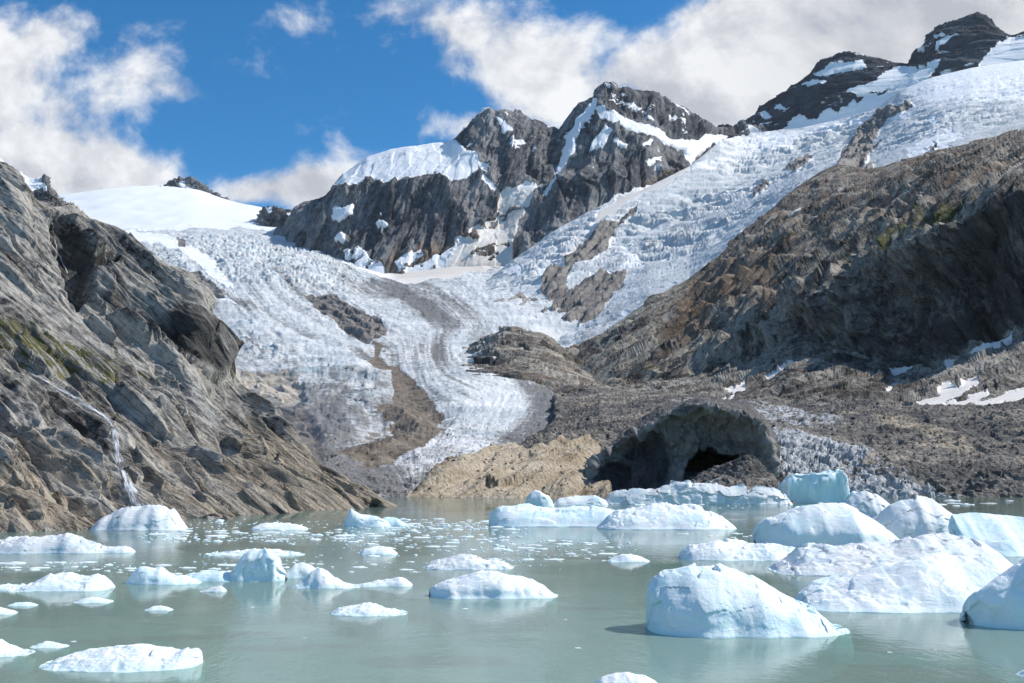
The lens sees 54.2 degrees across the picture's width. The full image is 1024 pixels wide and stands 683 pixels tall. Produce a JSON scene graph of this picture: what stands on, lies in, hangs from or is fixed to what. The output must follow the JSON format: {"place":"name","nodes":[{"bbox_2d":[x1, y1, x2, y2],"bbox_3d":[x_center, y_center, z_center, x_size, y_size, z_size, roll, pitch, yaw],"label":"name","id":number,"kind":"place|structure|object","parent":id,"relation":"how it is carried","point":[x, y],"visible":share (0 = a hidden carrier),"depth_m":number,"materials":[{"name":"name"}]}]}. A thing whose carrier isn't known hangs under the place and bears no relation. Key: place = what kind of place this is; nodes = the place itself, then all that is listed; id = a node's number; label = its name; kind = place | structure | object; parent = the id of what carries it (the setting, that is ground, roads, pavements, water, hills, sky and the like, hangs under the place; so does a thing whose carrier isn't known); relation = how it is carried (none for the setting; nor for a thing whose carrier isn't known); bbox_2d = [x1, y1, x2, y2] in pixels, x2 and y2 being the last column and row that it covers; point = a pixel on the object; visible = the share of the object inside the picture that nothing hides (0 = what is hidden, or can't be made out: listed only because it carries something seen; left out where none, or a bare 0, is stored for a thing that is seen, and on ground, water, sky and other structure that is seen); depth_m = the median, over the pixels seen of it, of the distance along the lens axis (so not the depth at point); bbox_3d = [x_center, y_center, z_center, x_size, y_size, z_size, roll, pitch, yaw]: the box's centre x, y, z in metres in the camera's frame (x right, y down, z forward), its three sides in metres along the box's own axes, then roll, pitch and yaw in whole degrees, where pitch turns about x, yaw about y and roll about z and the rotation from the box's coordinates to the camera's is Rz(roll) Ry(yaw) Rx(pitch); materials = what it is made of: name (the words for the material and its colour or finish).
{"place":"outdoors","nodes":[
{"label":"outdoors","id":0,"kind":"place"},
{"bbox_2d":[0,159,65,206],"bbox_3d":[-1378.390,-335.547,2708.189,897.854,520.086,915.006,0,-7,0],"label":"mountain","id":1,"kind":"structure","parent":0,"point":[42,189],"depth_m":2580.58,"materials":[{"name":"grey stone"}]},
{"bbox_2d":[163,176,230,200],"bbox_3d":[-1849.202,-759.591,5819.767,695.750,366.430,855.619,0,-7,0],"label":"mountain","id":2,"kind":"structure","parent":0,"point":[191,182],"depth_m":5667.14,"materials":[{"name":"grey stone"}]},
{"bbox_2d":[0,161,398,551],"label":"mountain","id":3,"kind":"structure","parent":0,"point":[134,340],"depth_m":228.30,"materials":[{"name":"grey stone"}]},
{"bbox_2d":[49,212,67,272],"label":"waterfall","id":4,"kind":"structure","parent":3,"relation":"on","point":[56,248],"depth_m":304.12,"materials":[{"name":"liquid"}]},
{"bbox_2d":[28,372,142,505],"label":"waterfall","id":5,"kind":"structure","parent":3,"relation":"on","point":[131,488],"depth_m":187.44,"materials":[{"name":"liquid"}]},
{"bbox_2d":[250,206,290,226],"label":"mountain","id":6,"kind":"structure","parent":0,"point":[273,216],"depth_m":4296.89,"materials":[{"name":"grey stone"}]},
{"bbox_2d":[58,186,582,495],"bbox_3d":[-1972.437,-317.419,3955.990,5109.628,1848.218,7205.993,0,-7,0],"label":"glacier","id":7,"kind":"object","parent":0,"point":[332,350],"visible":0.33,"depth_m":1455.08,"materials":[{"name":"white ice"}]},
{"bbox_2d":[0,528,1015,682],"bbox_3d":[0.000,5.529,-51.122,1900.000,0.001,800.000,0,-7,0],"label":"lake bed ground","id":8,"kind":"structure","parent":0,"point":[429,649],"depth_m":67.78,"materials":[{"name":"liquid"}]},
{"bbox_2d":[0,496,1023,675],"bbox_3d":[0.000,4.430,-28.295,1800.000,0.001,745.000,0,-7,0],"label":"lake","id":9,"kind":"structure","parent":0,"point":[746,519],"depth_m":101.46,"materials":[{"name":"liquid"}]},
{"bbox_2d":[0,607,17,627],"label":"iceberg","id":10,"kind":"object","parent":9,"relation":"on","point":[9,614],"visible":1,"depth_m":55.90,"materials":[{"name":"white ice"}]},
{"bbox_2d":[0,561,25,565],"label":"ice floe","id":11,"kind":"object","parent":9,"relation":"on","point":[10,563],"visible":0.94,"depth_m":85.93,"materials":[{"name":"white ice"}]},
{"bbox_2d":[0,639,35,682],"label":"iceberg","id":12,"kind":"object","parent":9,"relation":"on","point":[21,662],"visible":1,"depth_m":43.36,"materials":[{"name":"white ice"}]},
{"bbox_2d":[7,602,38,615],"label":"iceberg","id":13,"kind":"object","parent":9,"relation":"on","point":[32,607],"visible":0.86,"depth_m":59.20,"materials":[{"name":"white ice"}]},
{"bbox_2d":[29,641,69,660],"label":"iceberg","id":14,"kind":"object","parent":9,"relation":"on","point":[44,650],"visible":0.95,"depth_m":45.28,"materials":[{"name":"white ice"}]},
{"bbox_2d":[0,533,106,573],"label":"iceberg","id":15,"kind":"object","parent":9,"relation":"on","point":[68,543],"visible":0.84,"depth_m":97.11,"materials":[{"name":"white ice"}]},
{"bbox_2d":[0,572,115,627],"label":"iceberg","id":16,"kind":"object","parent":9,"relation":"on","point":[63,582],"visible":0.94,"depth_m":66.50,"materials":[{"name":"white ice"}]},
{"bbox_2d":[73,597,113,615],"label":"iceberg","id":17,"kind":"object","parent":9,"relation":"on","point":[103,608],"visible":1,"depth_m":60.54,"materials":[{"name":"white ice"}]},
{"bbox_2d":[102,546,135,573],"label":"iceberg","id":18,"kind":"object","parent":9,"relation":"on","point":[117,549],"visible":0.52,"depth_m":97.65,"materials":[{"name":"white ice"}]},
{"bbox_2d":[35,643,204,682],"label":"iceberg","id":19,"kind":"object","parent":9,"relation":"on","point":[142,663],"visible":1,"depth_m":40.49,"materials":[{"name":"white ice"}]},
{"bbox_2d":[90,505,187,544],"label":"iceberg","id":20,"kind":"object","parent":9,"relation":"on","point":[149,518],"visible":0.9,"depth_m":134.01,"materials":[{"name":"white ice"}]},
{"bbox_2d":[148,533,167,534],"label":"ice floe","id":21,"kind":"object","parent":9,"relation":"on","point":[157,533],"visible":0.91,"depth_m":125.66,"materials":[{"name":"white ice"}]},
{"bbox_2d":[144,605,173,619],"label":"iceberg","id":22,"kind":"object","parent":9,"relation":"on","point":[155,612],"visible":0.98,"depth_m":57.29,"materials":[{"name":"white ice"}]},
{"bbox_2d":[153,564,170,565],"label":"ice floe","id":23,"kind":"object","parent":9,"relation":"on","point":[162,565],"visible":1,"depth_m":84.32,"materials":[{"name":"white ice"}]},
{"bbox_2d":[123,566,202,609],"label":"iceberg","id":24,"kind":"object","parent":9,"relation":"on","point":[150,576],"visible":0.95,"depth_m":70.47,"materials":[{"name":"white ice"}]},
{"bbox_2d":[186,570,231,605],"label":"iceberg","id":25,"kind":"object","parent":9,"relation":"on","point":[214,576],"visible":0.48,"depth_m":72.31,"materials":[{"name":"white ice"}]},
{"bbox_2d":[199,586,226,601],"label":"iceberg","id":26,"kind":"object","parent":9,"relation":"on","point":[220,589],"visible":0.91,"depth_m":65.96,"materials":[{"name":"white ice"}]},
{"bbox_2d":[207,535,227,536],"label":"ice floe","id":27,"kind":"object","parent":9,"relation":"on","point":[217,535],"visible":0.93,"depth_m":121.90,"materials":[{"name":"white ice"}]},
{"bbox_2d":[218,564,235,565],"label":"ice floe","id":28,"kind":"object","parent":9,"relation":"on","point":[226,564],"visible":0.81,"depth_m":84.60,"materials":[{"name":"white ice"}]},
{"bbox_2d":[203,548,304,570],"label":"iceberg","id":29,"kind":"object","parent":9,"relation":"on","point":[276,552],"visible":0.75,"depth_m":94.63,"materials":[{"name":"white ice"}]},
{"bbox_2d":[229,547,287,603],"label":"iceberg","id":30,"kind":"object","parent":9,"relation":"on","point":[253,565],"visible":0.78,"depth_m":72.56,"materials":[{"name":"white ice"}]},
{"bbox_2d":[251,522,308,539],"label":"iceberg","id":31,"kind":"object","parent":9,"relation":"on","point":[276,526],"visible":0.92,"depth_m":135.33,"materials":[{"name":"white ice"}]},
{"bbox_2d":[285,562,315,591],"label":"iceberg","id":32,"kind":"object","parent":9,"relation":"on","point":[301,570],"visible":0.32,"depth_m":74.44,"materials":[{"name":"white ice"}]},
{"bbox_2d":[290,568,360,612],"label":"iceberg","id":33,"kind":"object","parent":9,"relation":"on","point":[318,579],"visible":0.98,"depth_m":68.03,"materials":[{"name":"white ice"}]},
{"bbox_2d":[334,534,355,535],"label":"ice floe","id":34,"kind":"object","parent":9,"relation":"on","point":[345,535],"visible":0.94,"depth_m":122.66,"materials":[{"name":"white ice"}]},
{"bbox_2d":[344,508,390,526],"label":"iceberg","id":35,"kind":"object","parent":9,"relation":"on","point":[353,518],"visible":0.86,"depth_m":142.35,"materials":[{"name":"white ice"}]},
{"bbox_2d":[330,602,407,641],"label":"iceberg","id":36,"kind":"object","parent":9,"relation":"on","point":[374,627],"visible":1,"depth_m":55.24,"materials":[{"name":"white ice"}]},
{"bbox_2d":[359,546,397,567],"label":"iceberg","id":37,"kind":"object","parent":9,"relation":"on","point":[378,550],"visible":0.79,"depth_m":95.38,"materials":[{"name":"white ice"}]},
{"bbox_2d":[357,577,412,606],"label":"iceberg","id":38,"kind":"object","parent":9,"relation":"on","point":[400,582],"visible":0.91,"depth_m":69.06,"materials":[{"name":"white ice"}]},
{"bbox_2d":[382,517,408,527],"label":"iceberg","id":39,"kind":"object","parent":9,"relation":"on","point":[392,521],"visible":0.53,"depth_m":144.71,"materials":[{"name":"white ice"}]},
{"bbox_2d":[1,504,791,575],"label":"brash ice","id":40,"kind":"structure","parent":9,"relation":"on","point":[362,544],"depth_m":117.48,"materials":[{"name":"white ice"}]},
{"bbox_2d":[423,554,513,590],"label":"iceberg","id":41,"kind":"object","parent":9,"relation":"on","point":[462,562],"visible":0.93,"depth_m":81.54,"materials":[{"name":"white ice"}]},
{"bbox_2d":[428,570,558,637],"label":"iceberg","id":42,"kind":"object","parent":9,"relation":"on","point":[485,586],"visible":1,"depth_m":62.53,"materials":[{"name":"white ice"}]},
{"bbox_2d":[525,490,553,506],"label":"iceberg","id":43,"kind":"object","parent":9,"relation":"on","point":[537,498],"visible":0.57,"depth_m":218.96,"materials":[{"name":"white ice"}]},
{"bbox_2d":[489,503,614,526],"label":"iceberg","id":44,"kind":"object","parent":9,"relation":"on","point":[525,515],"visible":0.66,"depth_m":143.44,"materials":[{"name":"white ice"}]},
{"bbox_2d":[553,495,608,504],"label":"iceberg","id":45,"kind":"object","parent":9,"relation":"on","point":[583,500],"visible":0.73,"depth_m":231.62,"materials":[{"name":"white ice"}]},
{"bbox_2d":[595,672,656,682],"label":"iceberg","id":46,"kind":"object","parent":9,"relation":"on","point":[625,677],"visible":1,"depth_m":37.24,"materials":[{"name":"white ice"}]},
{"bbox_2d":[607,554,649,576],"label":"iceberg","id":47,"kind":"object","parent":9,"relation":"on","point":[627,558],"visible":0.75,"depth_m":87.80,"materials":[{"name":"white ice"}]},
{"bbox_2d":[596,502,736,546],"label":"iceberg","id":48,"kind":"object","parent":9,"relation":"on","point":[662,516],"visible":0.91,"depth_m":136.57,"materials":[{"name":"white ice"}]},
{"bbox_2d":[606,480,791,503],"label":"iceberg","id":49,"kind":"object","parent":9,"relation":"on","point":[684,492],"visible":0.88,"depth_m":235.46,"materials":[{"name":"white ice"}]},
{"bbox_2d":[677,538,794,577],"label":"iceberg","id":50,"kind":"object","parent":9,"relation":"on","point":[728,549],"visible":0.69,"depth_m":90.11,"materials":[{"name":"white ice"}]},
{"bbox_2d":[645,563,853,682],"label":"iceberg","id":51,"kind":"object","parent":9,"relation":"on","point":[738,624],"visible":1,"depth_m":48.54,"materials":[{"name":"white ice"}]},
{"bbox_2d":[777,469,849,502],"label":"iceberg","id":52,"kind":"object","parent":9,"relation":"on","point":[829,486],"visible":0.77,"depth_m":245.42,"materials":[{"name":"blue ice"}]},
{"bbox_2d":[751,502,898,547],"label":"iceberg","id":53,"kind":"object","parent":9,"relation":"on","point":[835,524],"visible":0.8,"depth_m":104.44,"materials":[{"name":"white ice"}]},
{"bbox_2d":[844,491,889,519],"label":"iceberg","id":54,"kind":"object","parent":9,"relation":"on","point":[872,506],"visible":0.31,"depth_m":163.68,"materials":[{"name":"white ice"}]},
{"bbox_2d":[764,532,1012,597],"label":"iceberg","id":55,"kind":"object","parent":9,"relation":"on","point":[812,559],"visible":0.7,"depth_m":79.20,"materials":[{"name":"white ice"}]},
{"bbox_2d":[795,553,1010,653],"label":"iceberg","id":56,"kind":"object","parent":9,"relation":"on","point":[933,586],"visible":0.71,"depth_m":57.53,"materials":[{"name":"white ice"}]},
{"bbox_2d":[876,495,951,538],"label":"iceberg","id":57,"kind":"object","parent":9,"relation":"on","point":[915,517],"visible":0.5,"depth_m":114.45,"materials":[{"name":"white ice"}]},
{"bbox_2d":[948,513,1023,561],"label":"iceberg","id":58,"kind":"object","parent":9,"relation":"on","point":[1003,535],"visible":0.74,"depth_m":96.23,"materials":[{"name":"white ice"}]},
{"bbox_2d":[959,558,1023,672],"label":"iceberg","id":59,"kind":"object","parent":9,"relation":"on","point":[991,619],"visible":1,"depth_m":51.26,"materials":[{"name":"white ice"}]},
{"bbox_2d":[1015,670,1023,682],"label":"iceberg","id":60,"kind":"object","parent":9,"relation":"on","point":[1019,677],"visible":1,"depth_m":39.24,"materials":[{"name":"white ice"}]},
{"bbox_2d":[0,0,1023,209],"label":"sky","id":61,"kind":"structure","parent":0,"point":[262,103],"materials":[{"name":"blue"}]},
{"bbox_2d":[273,82,771,273],"bbox_3d":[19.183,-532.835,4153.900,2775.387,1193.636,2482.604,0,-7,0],"label":"mountain","id":62,"kind":"structure","parent":0,"point":[488,186],"depth_m":3457.05,"materials":[{"name":"grey stone"}]},
{"bbox_2d":[461,326,600,393],"bbox_3d":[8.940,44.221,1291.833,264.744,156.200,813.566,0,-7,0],"label":"hill","id":63,"kind":"structure","parent":0,"point":[542,359],"depth_m":1140.69,"materials":[{"name":"grey stone"}]},
{"bbox_2d":[583,397,782,491],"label":"cave","id":64,"kind":"structure","parent":0,"point":[662,445],"depth_m":314.08},
{"bbox_2d":[401,387,1023,497],"bbox_3d":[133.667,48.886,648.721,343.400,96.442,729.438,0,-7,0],"label":"terrain","id":65,"kind":"structure","parent":0,"point":[457,477],"depth_m":368.65,"materials":[{"name":"stone"}]},
{"bbox_2d":[320,388,1023,495],"bbox_3d":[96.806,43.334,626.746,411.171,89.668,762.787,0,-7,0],"label":"rubble","id":66,"kind":"object","parent":65,"relation":"on","point":[765,470],"visible":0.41,"depth_m":363.06,"materials":[{"name":"stone"}]},
{"bbox_2d":[691,455,795,502],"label":"mound","id":67,"kind":"object","parent":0,"point":[750,465],"visible":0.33,"depth_m":261.75,"materials":[{"name":"stone"}]},
{"bbox_2d":[484,60,1023,347],"bbox_3d":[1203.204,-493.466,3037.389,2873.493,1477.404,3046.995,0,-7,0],"label":"glacier","id":68,"kind":"object","parent":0,"point":[599,270],"visible":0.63,"depth_m":2629.24,"materials":[{"name":"white ice"}]},
{"bbox_2d":[565,129,1023,409],"bbox_3d":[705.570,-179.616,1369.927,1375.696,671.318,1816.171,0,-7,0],"label":"mountain","id":69,"kind":"structure","parent":0,"point":[902,280],"depth_m":914.68,"materials":[{"name":"stone"}]},
{"bbox_2d":[718,12,1023,130],"bbox_3d":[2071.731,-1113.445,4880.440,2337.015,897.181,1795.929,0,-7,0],"label":"mountain","id":70,"kind":"structure","parent":0,"point":[842,85],"depth_m":4398.93,"materials":[{"name":"grey stone"}]}
]}

